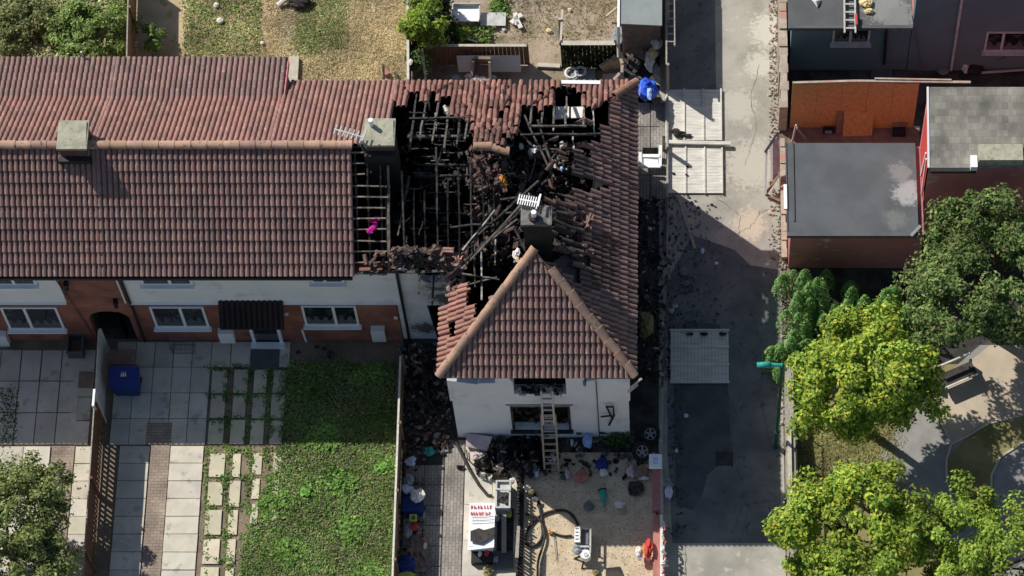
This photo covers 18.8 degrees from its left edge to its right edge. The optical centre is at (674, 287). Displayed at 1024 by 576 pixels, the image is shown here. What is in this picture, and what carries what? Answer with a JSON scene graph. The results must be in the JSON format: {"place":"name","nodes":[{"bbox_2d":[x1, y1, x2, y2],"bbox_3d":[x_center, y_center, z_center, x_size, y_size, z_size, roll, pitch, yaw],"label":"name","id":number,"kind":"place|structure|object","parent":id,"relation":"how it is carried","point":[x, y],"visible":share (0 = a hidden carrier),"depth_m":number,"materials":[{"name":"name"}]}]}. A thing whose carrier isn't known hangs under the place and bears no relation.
{"place":"outdoors","nodes":[
{"label":"outdoors","id":0,"kind":"place"},
{"bbox_2d":[0,350,95,575],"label":"neighbour paving","id":1,"kind":"structure","parent":0,"point":[71,426],"depth_m":94.55,"materials":[{"name":"concrete"}]},
{"bbox_2d":[0,449,85,575],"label":"leafy tree","id":2,"kind":"object","parent":1,"relation":"on","point":[40,540],"visible":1,"depth_m":89.59,"materials":[{"name":"green plant"}]},
{"bbox_2d":[0,384,86,502],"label":"neighbour weeds","id":3,"kind":"object","parent":1,"relation":"on","point":[10,414],"visible":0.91,"depth_m":94.48,"materials":[{"name":"green plant"}]},
{"bbox_2d":[66,334,85,358],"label":"open crate","id":4,"kind":"object","parent":1,"relation":"on","point":[76,346],"visible":1,"depth_m":95.26,"materials":[{"name":"plastic"}]},
{"bbox_2d":[49,446,74,574],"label":"paved path","id":5,"kind":"structure","parent":0,"point":[64,454],"depth_m":93.91,"materials":[{"name":"concrete"}]},
{"bbox_2d":[4,0,126,56],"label":"back lawn","id":6,"kind":"structure","parent":0,"point":[53,32],"depth_m":100.27,"materials":[{"name":"plant"}]},
{"bbox_2d":[0,0,63,56],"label":"shrub","id":7,"kind":"object","parent":6,"relation":"on","point":[28,25],"visible":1,"depth_m":99.77,"materials":[{"name":"green plant"}]},
{"bbox_2d":[0,0,125,56],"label":"garden undergrowth","id":8,"kind":"object","parent":6,"relation":"on","point":[31,49],"visible":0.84,"depth_m":100.13,"materials":[{"name":"green plant"}]},
{"bbox_2d":[42,0,143,56],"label":"shrub","id":9,"kind":"object","parent":6,"relation":"on","point":[66,25],"visible":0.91,"depth_m":99.43,"materials":[{"name":"green plant"}]},
{"bbox_2d":[99,311,136,338],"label":"passage floor","id":10,"kind":"structure","parent":0,"point":[111,326],"depth_m":95.84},
{"bbox_2d":[141,445,169,575],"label":"brick sett path","id":11,"kind":"structure","parent":0,"point":[155,513],"depth_m":93.20,"materials":[{"name":"brick"}]},
{"bbox_2d":[109,342,290,575],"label":"slab paving","id":12,"kind":"structure","parent":0,"point":[181,533],"depth_m":94.18,"materials":[{"name":"concrete"}]},
{"bbox_2d":[108,349,134,364],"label":"brown board","id":13,"kind":"object","parent":12,"relation":"on","point":[120,356],"visible":1,"depth_m":94.63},
{"bbox_2d":[108,365,141,395],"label":"wheelie bin","id":14,"kind":"object","parent":12,"relation":"on","point":[125,381],"visible":1,"depth_m":94.03,"materials":[{"name":"blue plastic"}]},
{"bbox_2d":[146,423,171,443],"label":"brick sett path shaded","id":15,"kind":"object","parent":12,"relation":"on","point":[158,433],"visible":1,"depth_m":94.25,"materials":[{"name":"brick"}]},
{"bbox_2d":[0,339,402,575],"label":"front garden ground","id":16,"kind":"structure","parent":0,"point":[368,350],"depth_m":94.15,"materials":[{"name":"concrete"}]},
{"bbox_2d":[82,402,105,575],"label":"garden fence","id":17,"kind":"object","parent":16,"relation":"on","point":[93,495],"visible":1,"depth_m":92.48,"materials":[{"name":"wood"}]},
{"bbox_2d":[95,328,109,423],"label":"garden fence","id":18,"kind":"object","parent":16,"relation":"on","point":[103,348],"visible":1,"depth_m":94.21,"materials":[{"name":"wood"}]},
{"bbox_2d":[200,369,285,575],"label":"weedy slab paving","id":19,"kind":"structure","parent":0,"point":[215,436],"depth_m":94.16,"materials":[{"name":"concrete"}]},
{"bbox_2d":[200,363,283,575],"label":"paving weeds","id":20,"kind":"object","parent":19,"relation":"on","point":[248,449],"visible":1,"depth_m":93.90,"materials":[{"name":"green plant"}]},
{"bbox_2d":[136,0,406,195],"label":"back garden grass","id":21,"kind":"structure","parent":0,"point":[166,14],"depth_m":100.30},
{"bbox_2d":[126,0,138,56],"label":"garden fence","id":22,"kind":"object","parent":21,"relation":"on","point":[131,38],"visible":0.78,"depth_m":99.21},
{"bbox_2d":[140,21,168,55],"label":"shrub","id":23,"kind":"object","parent":21,"relation":"on","point":[153,43],"visible":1,"depth_m":99.31,"materials":[{"name":"green plant"}]},
{"bbox_2d":[182,0,264,56],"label":"back garden green tufts","id":24,"kind":"object","parent":21,"relation":"on","point":[204,18],"visible":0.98,"depth_m":100.36,"materials":[{"name":"green plant"}]},
{"bbox_2d":[178,0,412,80],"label":"back garden dry tufts","id":25,"kind":"object","parent":21,"relation":"on","point":[374,34],"visible":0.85,"depth_m":100.22,"materials":[{"name":"beige plant"}]},
{"bbox_2d":[285,0,354,59],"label":"back garden green patch","id":26,"kind":"object","parent":21,"relation":"on","point":[324,30],"visible":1,"depth_m":100.33,"materials":[{"name":"green plant"}]},
{"bbox_2d":[227,350,411,575],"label":"front lawn","id":27,"kind":"structure","parent":0,"point":[350,401],"depth_m":93.70,"materials":[{"name":"plant"}]},
{"bbox_2d":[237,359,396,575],"bbox_3d":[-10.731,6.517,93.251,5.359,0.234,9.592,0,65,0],"label":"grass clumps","id":28,"kind":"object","parent":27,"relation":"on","point":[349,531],"visible":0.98,"depth_m":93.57,"materials":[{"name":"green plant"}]},
{"bbox_2d":[402,465,443,575],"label":"shaded side paving","id":29,"kind":"structure","parent":0,"point":[432,486],"depth_m":93.16,"materials":[{"name":"concrete"}]},
{"bbox_2d":[402,492,423,515],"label":"blue tub","id":30,"kind":"object","parent":29,"relation":"on","point":[409,506],"visible":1,"depth_m":92.84,"materials":[{"name":"plastic"}]},
{"bbox_2d":[406,538,427,571],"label":"brown sheeting","id":31,"kind":"object","parent":29,"relation":"on","point":[416,551],"visible":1,"depth_m":92.41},
{"bbox_2d":[441,440,464,575],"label":"brick path","id":32,"kind":"structure","parent":0,"point":[452,522],"depth_m":93.18,"materials":[{"name":"brick"}]},
{"bbox_2d":[462,437,519,575],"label":"slab paving","id":33,"kind":"structure","parent":0,"point":[473,493],"depth_m":93.31,"materials":[{"name":"concrete"}]},
{"bbox_2d":[421,365,491,496],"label":"thick hose","id":34,"kind":"object","parent":33,"relation":"on","point":[479,485],"visible":1,"depth_m":94.15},
{"bbox_2d":[465,433,492,450],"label":"mattress","id":35,"kind":"object","parent":33,"relation":"on","point":[479,441],"visible":1,"depth_m":93.88,"materials":[{"name":"white fabric"}]},
{"bbox_2d":[467,503,494,553],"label":"sign","id":36,"kind":"object","parent":33,"relation":"on","point":[481,531],"visible":1,"depth_m":92.14,"materials":[{"name":"white plastic"}]},
{"bbox_2d":[492,551,512,569],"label":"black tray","id":37,"kind":"object","parent":33,"relation":"on","point":[505,561],"visible":1,"depth_m":92.35,"materials":[{"name":"plastic"}]},
{"bbox_2d":[495,480,511,514],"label":"gutted appliance","id":38,"kind":"object","parent":33,"relation":"on","point":[503,494],"visible":1,"depth_m":92.82,"materials":[{"name":"white metal"}]},
{"bbox_2d":[496,509,513,550],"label":"black mat","id":39,"kind":"object","parent":33,"relation":"on","point":[509,532],"visible":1,"depth_m":92.84,"materials":[{"name":"rubber"}]},
{"bbox_2d":[405,0,619,85],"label":"back yard ground","id":40,"kind":"structure","parent":0,"point":[540,51],"depth_m":100.32,"materials":[{"name":"soil"}]},
{"bbox_2d":[406,2,411,80],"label":"garden fence","id":41,"kind":"object","parent":40,"relation":"on","point":[409,74],"visible":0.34,"depth_m":98.54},
{"bbox_2d":[404,46,433,75],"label":"shrub","id":42,"kind":"object","parent":41,"relation":"attached to","point":[415,54],"visible":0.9,"depth_m":98.60,"materials":[{"name":"green plant"}]},
{"bbox_2d":[396,0,449,49],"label":"shrub","id":43,"kind":"object","parent":40,"relation":"on","point":[417,24],"visible":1,"depth_m":98.13,"materials":[{"name":"green plant"}]},
{"bbox_2d":[410,0,461,49],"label":"shrub","id":44,"kind":"object","parent":40,"relation":"on","point":[446,9],"visible":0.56,"depth_m":99.67,"materials":[{"name":"green plant"}]},
{"bbox_2d":[452,3,480,21],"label":"white tray","id":45,"kind":"object","parent":40,"relation":"on","point":[466,12],"visible":1,"depth_m":100.31,"materials":[{"name":"white plastic"}]},
{"bbox_2d":[422,43,529,64],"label":"timber screen","id":46,"kind":"object","parent":40,"relation":"on","point":[515,49],"visible":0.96,"depth_m":99.01,"materials":[{"name":"wood"}]},
{"bbox_2d":[470,56,491,80],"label":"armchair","id":47,"kind":"object","parent":40,"relation":"on","point":[480,66],"visible":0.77,"depth_m":98.90,"materials":[{"name":"fabric"}]},
{"bbox_2d":[451,0,514,43],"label":"yard green weeds","id":48,"kind":"object","parent":40,"relation":"on","point":[500,6],"visible":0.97,"depth_m":100.29,"materials":[{"name":"green plant"}]},
{"bbox_2d":[456,55,520,71],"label":"white board","id":49,"kind":"object","parent":40,"relation":"on","point":[505,63],"visible":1,"depth_m":99.12,"materials":[{"name":"white plastic"}]},
{"bbox_2d":[502,0,616,46],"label":"yard weeds","id":50,"kind":"object","parent":40,"relation":"on","point":[556,19],"visible":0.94,"depth_m":100.50,"materials":[{"name":"green plant"}]},
{"bbox_2d":[560,40,616,70],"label":"ivy screen","id":51,"kind":"object","parent":40,"relation":"on","point":[597,54],"visible":1,"depth_m":98.78,"materials":[{"name":"plant"}]},
{"bbox_2d":[599,55,626,85],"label":"curved sofa","id":52,"kind":"object","parent":40,"relation":"on","point":[615,62],"visible":0.85,"depth_m":98.91,"materials":[{"name":"fabric"}]},
{"bbox_2d":[398,334,633,575],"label":"yard ground","id":53,"kind":"structure","parent":0,"point":[437,459],"depth_m":94.05,"materials":[{"name":"concrete"}]},
{"bbox_2d":[391,355,406,575],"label":"garden fence","id":54,"kind":"object","parent":53,"relation":"on","point":[399,439],"visible":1,"depth_m":92.85,"materials":[{"name":"wood"}]},
{"bbox_2d":[351,48,641,436],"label":"burnt house","id":55,"kind":"structure","parent":53,"relation":"on","point":[509,227],"depth_m":91.14,"materials":[{"name":"tile"}]},
{"bbox_2d":[510,406,573,433],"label":"window","id":56,"kind":"structure","parent":55,"relation":"in","point":[570,431],"depth_m":93.46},
{"bbox_2d":[474,435,552,473],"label":"rubbish heap","id":57,"kind":"object","parent":53,"relation":"on","point":[513,442],"visible":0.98,"depth_m":93.78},
{"bbox_2d":[400,341,651,572],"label":"burnt debris","id":58,"kind":"object","parent":53,"relation":"on","point":[414,415],"visible":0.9,"depth_m":94.14,"materials":[{"name":"wood"}]},
{"bbox_2d":[522,453,655,575],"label":"gravel bed","id":59,"kind":"object","parent":53,"relation":"on","point":[530,554],"visible":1,"depth_m":93.08,"materials":[{"name":"gravel"}]},
{"bbox_2d":[540,389,559,473],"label":"extension ladder","id":60,"kind":"object","parent":59,"relation":"on","point":[548,416],"visible":1,"depth_m":91.81,"materials":[{"name":"metal"}]},
{"bbox_2d":[524,493,578,546],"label":"hose","id":61,"kind":"object","parent":59,"relation":"on","point":[541,514],"visible":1,"depth_m":93.01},
{"bbox_2d":[572,526,590,554],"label":"portable pump","id":62,"kind":"object","parent":59,"relation":"on","point":[578,547],"visible":1,"depth_m":92.26,"materials":[{"name":"white plastic"}]},
{"bbox_2d":[653,515,659,575],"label":"wall","id":63,"kind":"structure","parent":59,"relation":"on","point":[656,544],"depth_m":92.35,"materials":[{"name":"brick"}]},
{"bbox_2d":[353,11,791,575],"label":"ground","id":64,"kind":"structure","parent":0,"point":[363,224],"depth_m":97.22,"materials":[{"name":"concrete"}]},
{"bbox_2d":[0,51,128,346],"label":"terraced house","id":65,"kind":"structure","parent":64,"relation":"on","point":[53,285],"depth_m":91.11,"materials":[{"name":"tile"}]},
{"bbox_2d":[0,307,67,333],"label":"window","id":66,"kind":"structure","parent":65,"relation":"in","point":[19,320],"depth_m":94.24,"materials":[{"name":"white plastic"}]},
{"bbox_2d":[56,56,464,369],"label":"terraced house","id":67,"kind":"structure","parent":64,"relation":"on","point":[225,195],"depth_m":90.97,"materials":[{"name":"tile"}]},
{"bbox_2d":[140,281,194,289],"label":"window","id":68,"kind":"structure","parent":67,"relation":"in","point":[146,285],"depth_m":91.74,"materials":[{"name":"white plastic"}]},
{"bbox_2d":[149,306,211,331],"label":"window","id":69,"kind":"structure","parent":67,"relation":"in","point":[165,318],"depth_m":94.15,"materials":[{"name":"white plastic"}]},
{"bbox_2d":[249,330,284,348],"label":"door","id":70,"kind":"structure","parent":67,"relation":"in","point":[256,335],"depth_m":95.35,"materials":[{"name":"white plastic"}]},
{"bbox_2d":[301,305,361,329],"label":"window","id":71,"kind":"structure","parent":67,"relation":"in","point":[316,317],"depth_m":94.06,"materials":[{"name":"white plastic"}]},
{"bbox_2d":[777,0,788,130],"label":"brick wall","id":72,"kind":"structure","parent":64,"relation":"on","point":[782,70],"depth_m":98.33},
{"bbox_2d":[779,138,786,259],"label":"brick wall","id":73,"kind":"structure","parent":64,"relation":"on","point":[783,211],"depth_m":97.50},
{"bbox_2d":[764,131,779,201],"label":"gate","id":74,"kind":"structure","parent":73,"relation":"attached to","point":[773,145],"depth_m":97.44,"materials":[{"name":"white metal"}]},
{"bbox_2d":[784,339,797,575],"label":"park wall","id":75,"kind":"structure","parent":64,"relation":"on","point":[790,457],"depth_m":93.28,"materials":[{"name":"grey concrete"}]},
{"bbox_2d":[620,24,659,88],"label":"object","id":76,"kind":"structure","parent":0,"point":[643,72],"depth_m":99.75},
{"bbox_2d":[617,0,661,55],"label":"garden shed","id":77,"kind":"structure","parent":76,"relation":"on","point":[640,21],"depth_m":98.21,"materials":[{"name":"grey wood"}]},
{"bbox_2d":[633,92,658,514],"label":"side passage ground","id":78,"kind":"structure","parent":0,"point":[646,401],"depth_m":95.54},
{"bbox_2d":[637,103,664,199],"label":"side passage paving","id":79,"kind":"structure","parent":0,"point":[657,119],"depth_m":98.60,"materials":[{"name":"grey concrete"}]},
{"bbox_2d":[658,0,785,575],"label":"alley road","id":80,"kind":"structure","parent":0,"point":[744,35],"depth_m":97.76,"materials":[{"name":"concrete"}]},
{"bbox_2d":[659,97,670,512],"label":"alley fence","id":81,"kind":"object","parent":80,"relation":"on","point":[665,185],"visible":0.99,"depth_m":95.24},
{"bbox_2d":[638,145,661,167],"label":"window frame","id":82,"kind":"object","parent":81,"relation":"attached to","point":[648,157],"visible":1,"depth_m":97.94,"materials":[{"name":"white plastic"}]},
{"bbox_2d":[637,195,723,537],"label":"fire litter","id":83,"kind":"object","parent":80,"relation":"on","point":[646,300],"visible":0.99,"depth_m":96.34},
{"bbox_2d":[668,0,715,89],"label":"alley tarmac strip","id":84,"kind":"object","parent":80,"relation":"on","point":[692,58],"visible":0.8,"depth_m":100.11,"materials":[{"name":"asphalt"}]},
{"bbox_2d":[665,88,721,140],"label":"fallen fencing","id":85,"kind":"object","parent":80,"relation":"on","point":[697,114],"visible":1,"depth_m":98.98,"materials":[{"name":"wood"}]},
{"bbox_2d":[668,144,722,193],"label":"fallen fencing","id":86,"kind":"object","parent":80,"relation":"on","point":[704,169],"visible":1,"depth_m":98.11,"materials":[{"name":"wood"}]},
{"bbox_2d":[768,0,780,258],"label":"rubble strip","id":87,"kind":"object","parent":80,"relation":"on","point":[774,93],"visible":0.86,"depth_m":99.22,"materials":[{"name":"gravel"}]},
{"bbox_2d":[667,235,780,542],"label":"alley tarmac","id":88,"kind":"structure","parent":0,"point":[712,515],"depth_m":94.83,"materials":[{"name":"asphalt"}]},
{"bbox_2d":[673,320,730,509],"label":"alley tarmac patch","id":89,"kind":"object","parent":88,"relation":"on","point":[703,428],"visible":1,"depth_m":94.33,"materials":[{"name":"asphalt"}]},
{"bbox_2d":[670,329,729,382],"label":"fallen fencing","id":90,"kind":"object","parent":89,"relation":"on","point":[683,364],"visible":1,"depth_m":95.32,"materials":[{"name":"wood"}]},
{"bbox_2d":[757,361,783,448],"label":"street lamp","id":91,"kind":"object","parent":88,"relation":"on","point":[767,364],"visible":1,"depth_m":90.45,"materials":[{"name":"metal"}]},
{"bbox_2d":[784,142,923,267],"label":"garage","id":92,"kind":"structure","parent":0,"point":[853,205],"depth_m":95.19,"materials":[{"name":"concrete"}]},
{"bbox_2d":[788,128,919,146],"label":"patio","id":93,"kind":"structure","parent":0,"point":[878,135],"depth_m":98.68,"materials":[{"name":"brick"}]},
{"bbox_2d":[842,110,873,135],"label":"chipboard offcut","id":94,"kind":"object","parent":93,"relation":"on","point":[855,123],"visible":1,"depth_m":98.30,"materials":[{"name":"wood"}]},
{"bbox_2d":[781,364,957,575],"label":"park grass","id":95,"kind":"structure","parent":0,"point":[914,571],"depth_m":93.99,"materials":[{"name":"plant"}]},
{"bbox_2d":[761,455,935,575],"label":"maple tree","id":96,"kind":"object","parent":95,"relation":"on","point":[841,554],"visible":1,"depth_m":88.25,"materials":[{"name":"green plant"}]},
{"bbox_2d":[784,294,950,445],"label":"maple tree","id":97,"kind":"object","parent":95,"relation":"on","point":[844,346],"visible":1,"depth_m":90.16,"materials":[{"name":"green plant"}]},
{"bbox_2d":[786,0,1023,363],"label":"yard ground","id":98,"kind":"structure","parent":0,"point":[871,283],"depth_m":96.66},
{"bbox_2d":[760,329,812,382],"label":"conifer shrub","id":99,"kind":"object","parent":98,"relation":"on","point":[791,345],"visible":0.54,"depth_m":94.53,"materials":[{"name":"green plant"}]},
{"bbox_2d":[771,269,859,346],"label":"conifer shrub","id":100,"kind":"object","parent":98,"relation":"on","point":[807,300],"visible":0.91,"depth_m":95.05,"materials":[{"name":"green plant"}]},
{"bbox_2d":[790,77,970,127],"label":"chipboard fence","id":101,"kind":"object","parent":98,"relation":"on","point":[889,102],"visible":1,"depth_m":97.19,"materials":[{"name":"wood"}]},
{"bbox_2d":[856,285,925,337],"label":"conifer shrub","id":102,"kind":"object","parent":98,"relation":"on","point":[889,290],"visible":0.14,"depth_m":94.91,"materials":[{"name":"green plant"}]},
{"bbox_2d":[788,0,1023,70],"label":"dark grey house","id":103,"kind":"structure","parent":98,"relation":"on","point":[931,35],"depth_m":97.69,"materials":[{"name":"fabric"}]},
{"bbox_2d":[830,31,870,47],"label":"window","id":104,"kind":"structure","parent":103,"relation":"in","point":[840,39],"depth_m":97.92,"materials":[{"name":"white plastic"}]},
{"bbox_2d":[981,31,1023,55],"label":"window","id":105,"kind":"structure","parent":103,"relation":"in","point":[997,43],"depth_m":98.12,"materials":[{"name":"white plastic"}]},
{"bbox_2d":[890,182,1023,353],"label":"leafy tree","id":106,"kind":"object","parent":98,"relation":"on","point":[943,271],"visible":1,"depth_m":91.48,"materials":[{"name":"green plant"}]},
{"bbox_2d":[920,87,1023,234],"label":"shingled house","id":107,"kind":"structure","parent":98,"relation":"on","point":[972,138],"depth_m":92.95,"materials":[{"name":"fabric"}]},
{"bbox_2d":[880,345,1023,575],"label":"park tarmac","id":108,"kind":"structure","parent":0,"point":[925,446],"depth_m":93.83,"materials":[{"name":"asphalt"}]},
{"bbox_2d":[895,467,1023,575],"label":"leafy tree","id":109,"kind":"object","parent":108,"relation":"on","point":[983,555],"visible":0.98,"depth_m":88.54,"materials":[{"name":"green plant"}]},
{"bbox_2d":[948,416,1023,529],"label":"park turf bed","id":110,"kind":"object","parent":108,"relation":"on","point":[978,453],"visible":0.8,"depth_m":94.05,"materials":[{"name":"plant"}]},
{"bbox_2d":[940,414,1023,504],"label":"park path kerbs","id":111,"kind":"structure","parent":110,"relation":"on","point":[966,436],"depth_m":94.07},
{"bbox_2d":[938,345,1023,441],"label":"park buff path","id":112,"kind":"structure","parent":0,"point":[993,390],"depth_m":94.86,"materials":[{"name":"concrete"}]},
{"bbox_2d":[937,352,977,388],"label":"park bench","id":113,"kind":"object","parent":112,"relation":"on","point":[961,373],"visible":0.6,"depth_m":94.62,"materials":[{"name":"wood"}]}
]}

